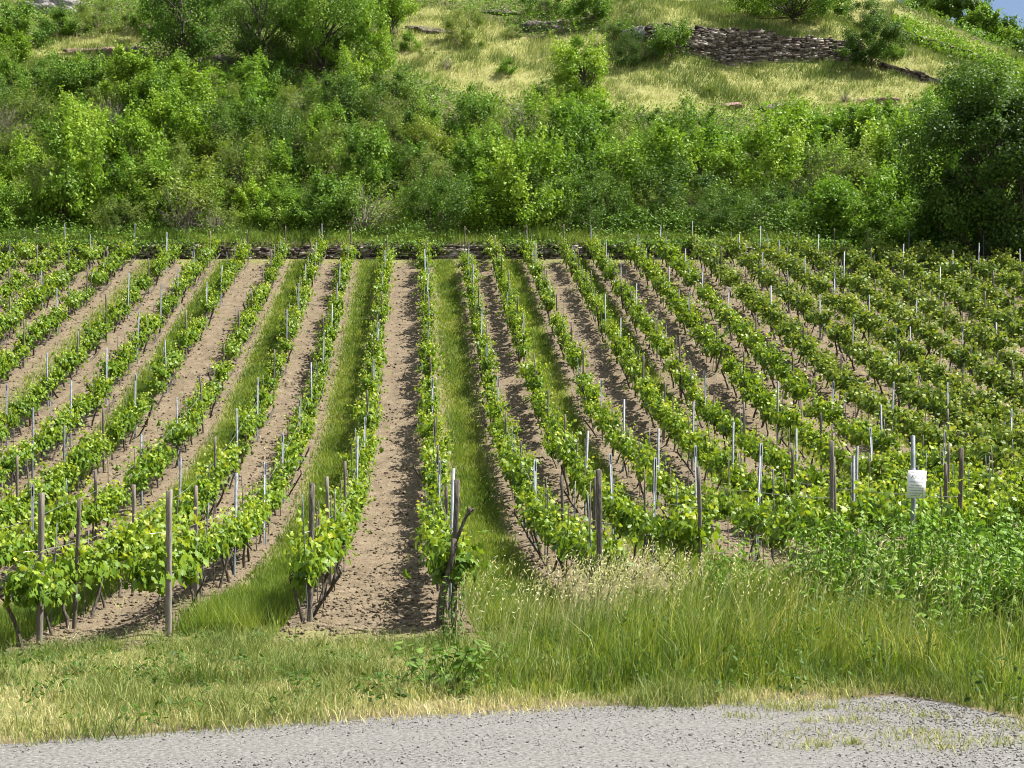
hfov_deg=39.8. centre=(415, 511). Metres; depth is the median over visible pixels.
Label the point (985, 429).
grapevine
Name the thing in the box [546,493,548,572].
vine stake
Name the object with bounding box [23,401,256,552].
trellis wire
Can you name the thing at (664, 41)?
bush
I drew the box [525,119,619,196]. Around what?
bush
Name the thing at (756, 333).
wooden post
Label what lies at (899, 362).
wooden post
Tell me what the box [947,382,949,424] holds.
wooden post
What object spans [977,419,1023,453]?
grapevine
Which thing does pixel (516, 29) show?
bush
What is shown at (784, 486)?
vine stake
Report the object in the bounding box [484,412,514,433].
grapevine
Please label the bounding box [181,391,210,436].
grapevine
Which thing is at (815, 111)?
bush
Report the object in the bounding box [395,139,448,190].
bush
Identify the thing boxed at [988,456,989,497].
vine stake
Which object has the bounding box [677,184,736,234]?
bush
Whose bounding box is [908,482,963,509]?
grapevine
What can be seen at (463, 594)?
thistle
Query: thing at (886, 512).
grapevine
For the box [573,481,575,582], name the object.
vine stake
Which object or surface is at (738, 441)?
grapevine
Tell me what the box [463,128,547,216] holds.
bush
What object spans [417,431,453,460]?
grapevine
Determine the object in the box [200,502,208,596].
vine stake
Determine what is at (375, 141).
bush
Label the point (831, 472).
wooden post
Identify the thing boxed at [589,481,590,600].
vine stake
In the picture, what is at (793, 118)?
bush
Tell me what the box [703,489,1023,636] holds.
brush
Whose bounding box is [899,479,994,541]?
grapevine
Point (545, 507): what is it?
vine stake
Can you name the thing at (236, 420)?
wooden post
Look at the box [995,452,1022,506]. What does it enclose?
grapevine
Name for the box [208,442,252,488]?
grapevine
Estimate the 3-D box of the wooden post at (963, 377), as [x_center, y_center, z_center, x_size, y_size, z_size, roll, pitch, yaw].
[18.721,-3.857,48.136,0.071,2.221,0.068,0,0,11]
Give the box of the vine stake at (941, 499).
[940,486,942,515]
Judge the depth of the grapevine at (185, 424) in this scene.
42.53 m
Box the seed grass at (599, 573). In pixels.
[446,522,1023,665]
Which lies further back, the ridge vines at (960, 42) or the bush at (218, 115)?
the ridge vines at (960, 42)
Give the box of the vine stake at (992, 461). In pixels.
[991,446,993,492]
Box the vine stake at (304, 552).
[302,495,308,621]
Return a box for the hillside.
[0,0,1023,258]
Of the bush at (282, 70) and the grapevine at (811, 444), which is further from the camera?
the bush at (282, 70)
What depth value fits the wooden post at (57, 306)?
60.01 m
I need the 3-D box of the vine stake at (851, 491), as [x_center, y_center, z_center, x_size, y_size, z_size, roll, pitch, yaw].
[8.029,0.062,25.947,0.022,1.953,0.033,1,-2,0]
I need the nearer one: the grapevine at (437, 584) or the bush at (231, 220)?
the grapevine at (437, 584)
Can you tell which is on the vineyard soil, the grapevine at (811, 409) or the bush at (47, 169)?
the grapevine at (811, 409)
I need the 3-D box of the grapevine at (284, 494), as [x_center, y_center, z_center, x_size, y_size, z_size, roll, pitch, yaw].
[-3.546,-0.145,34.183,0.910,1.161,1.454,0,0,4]
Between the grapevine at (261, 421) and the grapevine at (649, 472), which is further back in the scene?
the grapevine at (261, 421)
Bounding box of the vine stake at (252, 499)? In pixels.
[252,482,256,549]
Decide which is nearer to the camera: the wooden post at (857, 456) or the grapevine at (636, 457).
the wooden post at (857, 456)
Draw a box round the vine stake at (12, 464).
[12,436,13,481]
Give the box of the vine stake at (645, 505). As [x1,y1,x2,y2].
[643,468,648,571]
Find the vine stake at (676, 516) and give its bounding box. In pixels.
[675,485,676,578]
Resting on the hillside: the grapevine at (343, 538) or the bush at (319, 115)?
the bush at (319, 115)
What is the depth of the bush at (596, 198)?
82.25 m
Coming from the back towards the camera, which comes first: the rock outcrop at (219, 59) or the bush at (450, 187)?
the rock outcrop at (219, 59)
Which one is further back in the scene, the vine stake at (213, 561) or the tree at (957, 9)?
the tree at (957, 9)
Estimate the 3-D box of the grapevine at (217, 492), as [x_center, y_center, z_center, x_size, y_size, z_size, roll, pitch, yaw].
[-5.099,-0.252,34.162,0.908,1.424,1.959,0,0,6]
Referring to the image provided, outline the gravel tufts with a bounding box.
[687,692,1023,754]
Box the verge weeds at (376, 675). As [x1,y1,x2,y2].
[0,556,1023,726]
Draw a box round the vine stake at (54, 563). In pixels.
[50,523,56,625]
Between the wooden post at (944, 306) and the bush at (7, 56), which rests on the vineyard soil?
the wooden post at (944, 306)
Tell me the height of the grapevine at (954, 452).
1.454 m
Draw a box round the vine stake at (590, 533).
[587,492,595,609]
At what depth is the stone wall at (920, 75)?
106.55 m
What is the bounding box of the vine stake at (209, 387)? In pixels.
[209,364,210,417]
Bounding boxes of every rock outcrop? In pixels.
[19,0,81,13]
[59,47,123,54]
[124,46,146,56]
[194,54,241,66]
[405,25,454,33]
[481,9,522,14]
[520,20,563,31]
[621,26,657,37]
[713,102,742,109]
[757,102,795,110]
[854,97,899,103]
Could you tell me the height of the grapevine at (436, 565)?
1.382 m
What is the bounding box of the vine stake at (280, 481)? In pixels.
[280,456,280,515]
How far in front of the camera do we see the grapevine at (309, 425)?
43.64 m
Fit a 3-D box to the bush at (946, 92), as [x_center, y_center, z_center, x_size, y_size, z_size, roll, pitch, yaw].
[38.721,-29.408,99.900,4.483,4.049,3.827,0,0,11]
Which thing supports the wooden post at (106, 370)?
on the vineyard soil
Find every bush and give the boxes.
[0,0,58,48]
[0,19,34,63]
[0,45,23,78]
[0,46,35,99]
[0,73,18,117]
[0,77,63,155]
[0,80,40,142]
[0,88,43,132]
[0,121,55,175]
[0,124,48,192]
[0,125,15,157]
[0,132,11,171]
[0,173,49,232]
[0,174,16,212]
[2,150,73,222]
[8,81,62,112]
[15,50,55,86]
[17,105,122,227]
[23,86,108,150]
[30,42,110,102]
[35,0,84,36]
[36,65,66,99]
[37,100,78,130]
[41,140,108,218]
[42,93,128,186]
[47,174,104,216]
[52,81,111,164]
[56,48,90,74]
[64,0,136,33]
[64,60,114,104]
[64,81,99,110]
[81,93,130,134]
[84,190,149,237]
[85,86,132,121]
[91,139,183,224]
[101,70,141,102]
[101,99,186,188]
[101,109,138,147]
[103,121,157,166]
[115,61,194,108]
[116,144,256,222]
[120,67,172,134]
[125,0,169,36]
[129,70,198,147]
[129,82,213,165]
[135,44,220,91]
[147,172,239,234]
[148,128,215,191]
[151,49,217,124]
[160,50,218,80]
[173,87,272,148]
[173,171,230,215]
[180,121,277,172]
[189,53,244,119]
[193,194,242,231]
[208,49,265,97]
[210,55,284,124]
[214,128,280,201]
[220,86,253,140]
[224,84,307,153]
[227,173,279,225]
[230,45,285,100]
[235,136,303,193]
[241,129,314,177]
[253,178,316,233]
[257,56,304,87]
[260,109,293,138]
[266,161,375,228]
[269,178,312,218]
[271,74,328,121]
[291,56,377,123]
[291,121,331,150]
[293,108,346,175]
[294,101,344,128]
[295,92,366,152]
[298,104,380,191]
[299,69,335,105]
[300,168,372,223]
[327,40,375,103]
[327,174,425,231]
[333,110,401,197]
[347,57,446,133]
[351,135,400,174]
[353,0,399,81]
[353,72,424,117]
[358,94,410,152]
[386,135,449,180]
[388,160,476,233]
[390,184,438,218]
[395,28,424,50]
[395,88,442,135]
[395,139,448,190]
[397,100,461,158]
[415,45,438,57]
[420,167,473,215]
[435,75,502,143]
[438,52,460,69]
[439,0,489,48]
[445,122,505,192]
[446,124,492,175]
[452,87,503,124]
[455,166,519,231]
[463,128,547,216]
[466,95,557,146]
[470,116,520,165]
[471,95,512,136]
[475,98,567,148]
[484,118,568,230]
[484,135,559,186]
[494,55,517,75]
[494,148,590,226]
[499,22,523,38]
[500,128,537,166]
[504,84,611,158]
[518,0,570,17]
[524,81,587,131]
[525,90,613,180]
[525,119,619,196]
[528,133,583,213]
[532,74,559,99]
[552,154,636,233]
[555,87,631,146]
[556,0,617,22]
[572,126,658,198]
[575,166,636,222]
[593,106,654,162]
[595,17,625,39]
[598,103,670,140]
[599,132,645,177]
[605,20,655,67]
[613,180,687,227]
[617,143,738,216]
[618,192,696,230]
[621,108,705,199]
[632,119,697,178]
[633,125,658,161]
[644,12,694,59]
[644,111,755,178]
[651,112,693,138]
[661,85,736,148]
[674,180,739,218]
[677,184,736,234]
[690,134,771,206]
[694,104,754,141]
[702,84,719,94]
[713,173,809,234]
[716,120,762,165]
[727,98,810,199]
[744,93,833,171]
[747,173,817,221]
[757,123,882,204]
[763,90,834,138]
[765,165,873,244]
[785,131,876,177]
[785,168,862,225]
[796,89,882,148]
[797,133,857,185]
[801,141,867,190]
[801,146,881,210]
[802,176,848,215]
[809,0,859,16]
[811,174,902,246]
[829,83,856,102]
[833,99,881,133]
[836,100,915,163]
[837,0,890,30]
[845,149,942,233]
[848,94,925,147]
[852,97,944,188]
[864,148,943,210]
[878,185,946,240]
[879,187,949,245]
[883,44,906,57]
[884,87,958,172]
[901,185,1020,257]
[906,110,983,183]
[908,86,976,122]
[912,213,971,245]
[919,81,938,97]
[933,68,990,111]
[941,156,1011,194]
[948,69,1014,114]
[957,200,1023,261]
[991,67,1023,93]
[1006,72,1023,103]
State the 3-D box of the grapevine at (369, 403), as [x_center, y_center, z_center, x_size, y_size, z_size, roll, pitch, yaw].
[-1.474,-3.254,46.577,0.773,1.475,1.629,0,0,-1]
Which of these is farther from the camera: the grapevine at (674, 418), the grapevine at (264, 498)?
the grapevine at (674, 418)
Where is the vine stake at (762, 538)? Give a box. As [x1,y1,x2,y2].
[761,484,763,563]
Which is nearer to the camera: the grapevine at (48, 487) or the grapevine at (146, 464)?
the grapevine at (48, 487)
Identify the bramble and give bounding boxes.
[920,528,1023,626]
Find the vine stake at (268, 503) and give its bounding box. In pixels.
[268,471,269,533]
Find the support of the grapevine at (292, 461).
on the vineyard soil
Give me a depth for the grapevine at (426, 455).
38.54 m
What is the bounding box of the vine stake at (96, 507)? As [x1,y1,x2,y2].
[96,482,97,547]
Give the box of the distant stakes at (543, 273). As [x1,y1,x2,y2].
[15,229,1014,333]
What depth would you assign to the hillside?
105.67 m
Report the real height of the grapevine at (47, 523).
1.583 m
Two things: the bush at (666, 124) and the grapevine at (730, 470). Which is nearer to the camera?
the grapevine at (730, 470)
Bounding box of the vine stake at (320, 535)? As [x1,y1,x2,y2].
[317,501,323,607]
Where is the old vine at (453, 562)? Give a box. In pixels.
[403,507,491,627]
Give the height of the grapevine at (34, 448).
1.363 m
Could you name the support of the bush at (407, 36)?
on the hillside
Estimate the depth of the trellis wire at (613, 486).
27.82 m
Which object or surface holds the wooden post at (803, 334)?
on the vineyard soil
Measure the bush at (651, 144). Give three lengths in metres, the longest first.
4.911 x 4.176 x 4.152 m
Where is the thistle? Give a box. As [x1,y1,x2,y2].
[437,559,467,647]
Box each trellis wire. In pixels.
[1,400,196,528]
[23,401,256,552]
[150,404,306,533]
[305,407,368,532]
[431,401,452,530]
[498,403,609,523]
[547,404,703,508]
[605,405,816,497]
[664,401,957,496]
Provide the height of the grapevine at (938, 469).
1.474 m
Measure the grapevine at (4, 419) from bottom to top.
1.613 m
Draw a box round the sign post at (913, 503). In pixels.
[909,435,915,533]
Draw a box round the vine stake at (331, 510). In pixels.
[330,495,333,569]
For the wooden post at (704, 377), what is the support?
on the vineyard soil
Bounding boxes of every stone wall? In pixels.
[0,243,790,259]
[644,23,862,65]
[877,60,945,84]
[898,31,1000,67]
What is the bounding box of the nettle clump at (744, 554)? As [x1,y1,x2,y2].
[696,514,793,604]
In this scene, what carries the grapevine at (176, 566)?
on the vineyard soil
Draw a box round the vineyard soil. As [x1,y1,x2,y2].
[0,259,1023,656]
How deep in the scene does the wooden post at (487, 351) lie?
51.15 m
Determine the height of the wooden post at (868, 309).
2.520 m
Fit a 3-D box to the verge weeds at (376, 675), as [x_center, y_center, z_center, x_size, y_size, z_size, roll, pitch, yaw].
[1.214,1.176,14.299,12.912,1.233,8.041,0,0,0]
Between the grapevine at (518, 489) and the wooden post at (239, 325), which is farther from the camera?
the wooden post at (239, 325)
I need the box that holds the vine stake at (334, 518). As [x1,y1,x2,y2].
[334,494,335,590]
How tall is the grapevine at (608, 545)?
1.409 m
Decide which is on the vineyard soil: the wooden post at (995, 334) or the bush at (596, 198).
the wooden post at (995, 334)
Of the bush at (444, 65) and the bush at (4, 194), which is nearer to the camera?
the bush at (4, 194)
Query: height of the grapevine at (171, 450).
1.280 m
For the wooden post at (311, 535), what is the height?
2.419 m
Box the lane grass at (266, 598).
[0,258,1023,649]
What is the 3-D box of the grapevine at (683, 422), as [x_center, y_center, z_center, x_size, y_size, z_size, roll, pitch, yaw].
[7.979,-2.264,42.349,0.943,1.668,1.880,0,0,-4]
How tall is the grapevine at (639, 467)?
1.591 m
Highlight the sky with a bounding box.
[896,0,1023,28]
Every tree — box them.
[95,30,167,113]
[127,0,235,61]
[194,0,310,71]
[269,0,387,74]
[369,0,432,42]
[534,18,613,113]
[719,0,846,23]
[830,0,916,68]
[869,20,1023,261]
[900,0,954,21]
[940,0,996,29]
[962,0,1005,42]
[982,10,1021,44]
[998,19,1023,42]
[999,36,1023,55]
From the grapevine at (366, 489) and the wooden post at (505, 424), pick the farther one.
the wooden post at (505, 424)
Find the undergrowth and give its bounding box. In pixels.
[0,0,1023,241]
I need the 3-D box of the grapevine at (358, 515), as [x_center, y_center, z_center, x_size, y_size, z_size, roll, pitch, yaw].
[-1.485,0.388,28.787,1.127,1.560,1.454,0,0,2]
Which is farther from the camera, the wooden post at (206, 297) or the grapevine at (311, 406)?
the wooden post at (206, 297)
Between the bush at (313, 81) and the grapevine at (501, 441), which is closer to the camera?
the grapevine at (501, 441)
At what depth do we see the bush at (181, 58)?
98.67 m
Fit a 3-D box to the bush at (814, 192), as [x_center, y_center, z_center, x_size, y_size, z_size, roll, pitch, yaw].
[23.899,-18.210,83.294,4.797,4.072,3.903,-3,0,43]
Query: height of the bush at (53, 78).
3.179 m
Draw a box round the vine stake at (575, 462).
[572,439,577,501]
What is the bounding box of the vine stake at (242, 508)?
[241,475,245,567]
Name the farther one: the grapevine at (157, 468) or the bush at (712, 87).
the bush at (712, 87)
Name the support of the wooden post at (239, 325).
on the vineyard soil
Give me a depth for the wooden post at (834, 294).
62.71 m
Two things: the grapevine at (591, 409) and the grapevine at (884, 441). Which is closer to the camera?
the grapevine at (884, 441)
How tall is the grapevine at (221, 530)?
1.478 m
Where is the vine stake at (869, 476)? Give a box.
[869,453,870,537]
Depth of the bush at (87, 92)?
97.13 m
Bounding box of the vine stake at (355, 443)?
[355,428,355,461]
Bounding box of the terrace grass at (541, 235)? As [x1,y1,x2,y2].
[0,211,1022,256]
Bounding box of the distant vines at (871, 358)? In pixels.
[0,228,1023,427]
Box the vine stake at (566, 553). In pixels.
[565,508,568,594]
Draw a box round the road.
[0,696,1023,767]
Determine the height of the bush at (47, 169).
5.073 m
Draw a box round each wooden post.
[5,383,7,447]
[9,296,10,338]
[16,456,18,537]
[23,319,24,366]
[30,484,34,569]
[31,407,33,478]
[35,245,37,282]
[36,492,44,643]
[41,270,42,309]
[46,353,48,409]
[56,288,58,333]
[63,425,65,495]
[69,380,71,446]
[72,498,80,628]
[76,331,78,374]
[86,269,87,305]
[89,234,90,269]
[94,470,96,546]
[102,407,104,471]
[105,294,106,341]
[105,348,107,403]
[127,273,128,318]
[131,484,135,594]
[134,373,136,436]
[136,311,139,363]
[140,434,142,505]
[160,283,161,324]
[164,340,167,392]
[165,489,172,636]
[175,397,178,465]
[177,268,178,308]
[178,457,181,523]
[185,310,186,358]
[194,485,198,601]
[199,376,203,432]
[206,282,207,327]
[214,437,216,513]
[220,265,222,304]
[221,344,224,390]
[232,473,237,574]
[235,408,238,478]
[238,310,240,356]
[257,377,258,440]
[263,462,266,544]
[273,350,274,398]
[281,433,284,503]
[286,309,287,362]
[298,398,300,463]
[307,483,314,621]
[310,362,312,396]
[322,333,324,375]
[325,476,332,584]
[331,304,332,353]
[339,262,340,289]
[343,461,346,555]
[355,436,358,483]
[364,417,365,471]
[366,390,368,428]
[373,359,374,380]
[431,378,433,413]
[434,419,435,445]
[436,445,438,471]
[438,460,440,508]
[445,486,447,514]
[451,479,459,624]
[481,308,482,334]
[486,343,488,374]
[497,376,499,417]
[505,413,506,437]
[523,313,524,366]
[534,359,535,377]
[534,459,537,544]
[547,390,548,415]
[560,475,564,574]
[564,414,565,474]
[582,346,583,377]
[584,431,588,514]
[591,477,595,597]
[596,468,602,607]
[600,379,602,439]
[604,294,605,337]
[609,453,614,540]
[622,399,624,471]
[642,354,643,401]
[651,458,656,569]
[657,428,659,507]
[663,381,665,440]
[679,337,680,371]
[688,291,690,336]
[691,402,694,471]
[694,445,697,502]
[696,466,703,588]
[703,371,707,426]
[715,325,717,368]
[731,422,734,502]
[742,351,744,403]
[743,402,745,463]
[755,315,756,365]
[755,443,762,560]
[770,285,771,331]
[777,381,778,440]
[787,270,789,311]
[790,449,793,539]
[792,352,794,403]
[795,428,797,463]
[802,322,803,365]
[819,294,820,339]
[820,413,821,471]
[829,440,833,535]
[831,381,834,440]
[834,273,835,316]
[834,457,837,555]
[839,353,841,401]
[843,251,844,293]
[851,455,855,553]
[852,318,853,361]
[855,446,858,532]
[868,295,869,336]
[869,427,874,490]
[880,405,882,472]
[891,382,894,438]
[898,351,899,398]
[942,431,945,464]
[943,293,945,328]
[944,463,947,505]
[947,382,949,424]
[947,409,950,462]
[947,443,949,483]
[957,448,963,537]
[962,367,963,407]
[977,243,979,277]
[983,229,983,258]
[984,291,985,321]
[995,322,997,357]
[1010,409,1012,429]
[1011,360,1012,403]
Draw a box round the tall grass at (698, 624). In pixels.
[417,527,1023,712]
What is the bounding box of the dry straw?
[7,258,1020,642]
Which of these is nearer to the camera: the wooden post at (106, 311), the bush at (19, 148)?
the wooden post at (106, 311)
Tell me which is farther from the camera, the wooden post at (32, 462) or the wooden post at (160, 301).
the wooden post at (160, 301)
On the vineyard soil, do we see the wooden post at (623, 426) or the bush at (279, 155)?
the wooden post at (623, 426)
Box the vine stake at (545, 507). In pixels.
[544,478,546,565]
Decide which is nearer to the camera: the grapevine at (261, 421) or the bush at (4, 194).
the grapevine at (261, 421)
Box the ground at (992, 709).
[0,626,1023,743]
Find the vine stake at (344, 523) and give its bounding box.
[343,504,344,576]
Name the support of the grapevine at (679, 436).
on the vineyard soil
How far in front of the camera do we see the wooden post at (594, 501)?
21.48 m
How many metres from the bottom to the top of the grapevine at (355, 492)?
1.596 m
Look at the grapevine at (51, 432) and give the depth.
42.42 m
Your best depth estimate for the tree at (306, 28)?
103.85 m
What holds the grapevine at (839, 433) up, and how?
on the vineyard soil
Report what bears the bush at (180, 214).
on the hillside
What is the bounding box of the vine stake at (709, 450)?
[708,423,712,484]
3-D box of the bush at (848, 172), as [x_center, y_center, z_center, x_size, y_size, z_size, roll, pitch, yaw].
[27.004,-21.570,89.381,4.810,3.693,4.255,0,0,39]
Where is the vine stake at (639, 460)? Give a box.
[639,442,640,499]
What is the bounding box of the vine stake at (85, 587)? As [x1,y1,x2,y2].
[83,531,88,617]
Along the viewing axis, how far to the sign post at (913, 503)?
19.97 m
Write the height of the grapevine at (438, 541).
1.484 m
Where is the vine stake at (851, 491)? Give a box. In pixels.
[850,463,851,552]
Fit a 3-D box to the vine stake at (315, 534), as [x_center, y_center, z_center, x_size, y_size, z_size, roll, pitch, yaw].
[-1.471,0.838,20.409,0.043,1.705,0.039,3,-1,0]
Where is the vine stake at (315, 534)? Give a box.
[313,511,317,592]
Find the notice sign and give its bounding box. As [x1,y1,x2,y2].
[907,470,925,498]
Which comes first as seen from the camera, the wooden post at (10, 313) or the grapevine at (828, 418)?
the grapevine at (828, 418)
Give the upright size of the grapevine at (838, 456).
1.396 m
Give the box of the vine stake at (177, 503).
[176,488,179,539]
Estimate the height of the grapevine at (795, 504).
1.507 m
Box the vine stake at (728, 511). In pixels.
[727,457,728,547]
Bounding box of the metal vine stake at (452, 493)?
[448,468,454,606]
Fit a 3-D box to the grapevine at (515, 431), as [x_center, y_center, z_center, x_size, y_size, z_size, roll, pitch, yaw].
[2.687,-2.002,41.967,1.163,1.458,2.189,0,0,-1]
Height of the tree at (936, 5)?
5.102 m
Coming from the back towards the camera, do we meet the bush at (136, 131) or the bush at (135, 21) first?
the bush at (135, 21)
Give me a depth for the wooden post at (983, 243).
73.82 m
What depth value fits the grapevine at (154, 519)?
26.74 m
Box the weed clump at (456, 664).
[391,631,515,693]
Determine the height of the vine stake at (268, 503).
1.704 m
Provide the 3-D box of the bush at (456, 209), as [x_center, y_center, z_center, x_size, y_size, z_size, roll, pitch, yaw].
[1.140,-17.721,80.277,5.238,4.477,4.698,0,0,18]
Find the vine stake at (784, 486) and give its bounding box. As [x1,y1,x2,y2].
[783,472,790,540]
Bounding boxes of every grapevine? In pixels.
[0,404,27,444]
[0,412,6,440]
[0,421,11,451]
[0,445,33,494]
[0,464,10,483]
[0,484,23,523]
[0,508,6,528]
[0,516,65,559]
[0,518,37,571]
[0,527,34,568]
[0,542,67,650]
[2,443,36,483]
[2,484,30,531]
[8,390,36,435]
[10,477,46,525]
[13,537,119,627]
[14,437,45,477]
[19,474,67,511]
[24,504,60,548]
[27,425,55,467]
[34,458,74,503]
[34,488,84,557]
[35,416,73,460]
[43,568,80,635]
[48,405,75,451]
[51,456,79,494]
[52,403,84,442]
[52,482,91,548]
[60,431,100,493]
[62,387,91,434]
[62,442,106,485]
[62,525,123,618]
[78,427,109,474]
[79,488,111,548]
[83,475,128,541]
[90,429,116,470]
[95,513,163,570]
[96,506,150,597]
[97,411,125,459]
[97,545,131,607]
[100,479,139,529]
[108,400,143,451]
[111,461,159,493]
[113,396,148,443]
[115,531,189,629]
[122,396,155,434]
[123,441,164,501]
[124,499,172,542]
[131,438,176,487]
[136,494,181,543]
[140,507,202,579]
[143,448,166,495]
[153,417,195,467]
[154,482,205,524]
[158,438,177,479]
[161,416,197,456]
[165,492,214,527]
[166,416,200,452]
[172,508,182,538]
[174,406,209,444]
[174,517,214,600]
[174,550,207,609]
[177,472,216,521]
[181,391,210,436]
[189,473,220,524]
[191,520,229,595]
[195,456,228,513]
[197,442,238,506]
[207,510,237,587]
[208,441,239,495]
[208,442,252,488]
[210,502,251,581]
[214,505,252,574]
[223,496,262,567]
[227,486,270,550]
[228,413,255,462]
[231,496,271,561]
[232,405,270,443]
[233,403,259,443]
[234,439,255,469]
[246,397,267,435]
[247,478,290,531]
[254,497,278,543]
[256,484,289,524]
[266,469,293,515]
[269,454,291,504]
[271,434,310,476]
[271,437,307,486]
[274,444,302,496]
[280,411,319,455]
[283,411,321,435]
[283,517,344,616]
[284,427,309,470]
[284,537,333,621]
[286,404,313,426]
[286,515,358,599]
[292,508,338,607]
[294,393,319,418]
[314,498,356,562]
[316,482,372,517]
[320,503,350,589]
[321,494,369,560]
[328,525,354,581]
[329,475,373,506]
[330,472,376,499]
[336,461,372,486]
[336,476,367,512]
[336,516,353,574]
[338,443,377,470]
[346,404,387,429]
[347,397,382,421]
[347,459,375,480]
[348,428,386,453]
[349,433,377,481]
[359,394,381,431]
[359,424,377,438]
[408,518,476,587]
[413,413,445,442]
[413,444,447,485]
[414,382,441,421]
[414,397,441,416]
[414,408,445,433]
[414,500,450,540]
[415,505,464,586]
[415,519,445,591]
[416,485,450,515]
[417,409,445,436]
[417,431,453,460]
[417,488,468,524]
[418,430,452,451]
[418,448,446,476]
[421,459,450,492]
[421,467,450,503]
[421,480,459,503]
[423,522,473,613]
[423,532,486,617]
[425,445,453,481]
[481,396,509,437]
[483,395,510,421]
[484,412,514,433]
[486,420,524,461]
[487,434,527,481]
[491,440,519,490]
[492,426,519,474]
[495,450,535,499]
[497,451,541,507]
[506,453,545,489]
[508,490,569,558]
[510,473,550,524]
[514,480,552,541]
[515,489,560,549]
[526,498,578,565]
[528,393,553,434]
[529,504,572,571]
[535,511,573,576]
[536,404,558,441]
[537,406,576,458]
[537,433,570,474]
[543,422,568,468]
[543,517,616,594]
[543,525,583,593]
[550,444,583,495]
[550,510,589,585]
[552,426,588,485]
[556,521,619,587]
[559,456,605,512]
[564,452,591,502]
[569,469,604,512]
[571,469,607,528]
[573,471,613,517]
[575,523,642,611]
[580,399,600,429]
[583,396,616,437]
[584,477,629,540]
[588,405,622,446]
[592,485,635,538]
[597,414,622,455]
[601,422,628,462]
[605,423,635,469]
[606,506,630,550]
[612,489,660,560]
[613,428,638,477]
[618,433,653,485]
[618,495,662,566]
[625,439,666,492]
[627,444,669,499]
[628,505,678,572]
[638,465,681,518]
[642,495,720,584]
[643,463,669,508]
[644,395,668,436]
[649,396,679,444]
[659,401,688,451]
[659,480,686,517]
[660,410,696,460]
[661,492,724,585]
[667,481,694,512]
[673,427,699,465]
[677,423,717,474]
[677,485,726,519]
[682,428,727,481]
[694,398,724,425]
[696,401,730,438]
[698,443,730,489]
[700,438,752,495]
[701,473,740,545]
[707,415,734,450]
[713,453,746,494]
[718,464,757,508]
[720,414,747,454]
[722,486,775,560]
[727,424,762,465]
[730,487,795,564]
[743,431,775,475]
[744,466,796,509]
[746,432,782,475]
[753,511,794,564]
[756,397,781,435]
[762,444,788,472]
[762,460,810,528]
[764,397,805,451]
[765,399,792,444]
[767,487,825,552]
[769,445,801,482]
[771,492,869,560]
[774,485,814,511]
[779,411,816,455]
[781,456,812,490]
[790,461,841,493]
[791,416,833,464]
[793,492,827,548]
[798,427,844,467]
[801,474,869,549]
[803,389,843,431]
[807,437,855,478]
[812,472,849,493]
[815,396,849,440]
[818,497,868,556]
[819,474,855,496]
[831,414,850,448]
[836,451,883,484]
[836,471,878,535]
[836,473,910,545]
[838,416,885,453]
[840,415,871,452]
[845,472,899,538]
[854,490,935,537]
[855,449,891,483]
[856,420,906,453]
[859,391,891,428]
[866,451,923,491]
[873,400,906,435]
[875,400,933,450]
[875,481,932,543]
[877,443,907,466]
[878,468,939,494]
[881,485,944,536]
[883,407,939,446]
[891,481,943,506]
[892,443,937,471]
[899,417,946,451]
[899,465,943,500]
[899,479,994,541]
[906,437,953,475]
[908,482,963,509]
[913,385,970,427]
[915,417,970,454]
[916,453,968,481]
[929,472,985,506]
[930,475,1000,506]
[931,391,964,433]
[934,461,994,486]
[940,436,990,462]
[942,457,1009,494]
[945,401,990,443]
[954,438,1004,470]
[958,414,1001,438]
[958,430,1023,471]
[964,488,1022,538]
[965,381,1007,422]
[965,481,1019,514]
[968,395,1022,423]
[969,414,1023,448]
[973,463,1017,496]
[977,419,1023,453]
[982,461,1023,530]
[987,475,1023,524]
[994,449,1023,481]
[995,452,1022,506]
[1002,409,1023,427]
[1005,425,1023,458]
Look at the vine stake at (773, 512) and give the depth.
23.29 m
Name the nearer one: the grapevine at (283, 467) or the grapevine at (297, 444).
the grapevine at (283, 467)
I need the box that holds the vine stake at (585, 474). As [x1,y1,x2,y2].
[584,458,587,517]
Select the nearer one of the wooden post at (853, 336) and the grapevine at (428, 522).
the grapevine at (428, 522)
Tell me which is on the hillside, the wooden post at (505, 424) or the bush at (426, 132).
the bush at (426, 132)
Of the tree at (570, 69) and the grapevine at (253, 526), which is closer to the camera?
the grapevine at (253, 526)
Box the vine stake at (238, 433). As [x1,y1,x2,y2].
[238,415,238,462]
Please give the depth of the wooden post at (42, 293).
64.38 m
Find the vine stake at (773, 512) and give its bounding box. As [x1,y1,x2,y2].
[773,477,773,565]
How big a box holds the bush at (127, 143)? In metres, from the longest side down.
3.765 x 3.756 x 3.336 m
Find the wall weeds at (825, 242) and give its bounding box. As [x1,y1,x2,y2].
[0,200,1022,257]
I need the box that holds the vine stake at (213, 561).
[213,508,214,584]
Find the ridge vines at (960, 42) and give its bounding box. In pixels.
[892,13,1023,78]
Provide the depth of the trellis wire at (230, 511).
25.53 m
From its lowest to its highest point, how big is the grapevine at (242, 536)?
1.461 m
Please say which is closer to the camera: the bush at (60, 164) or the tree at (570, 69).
the bush at (60, 164)
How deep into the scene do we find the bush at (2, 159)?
88.33 m
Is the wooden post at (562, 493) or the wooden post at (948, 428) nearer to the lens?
the wooden post at (562, 493)

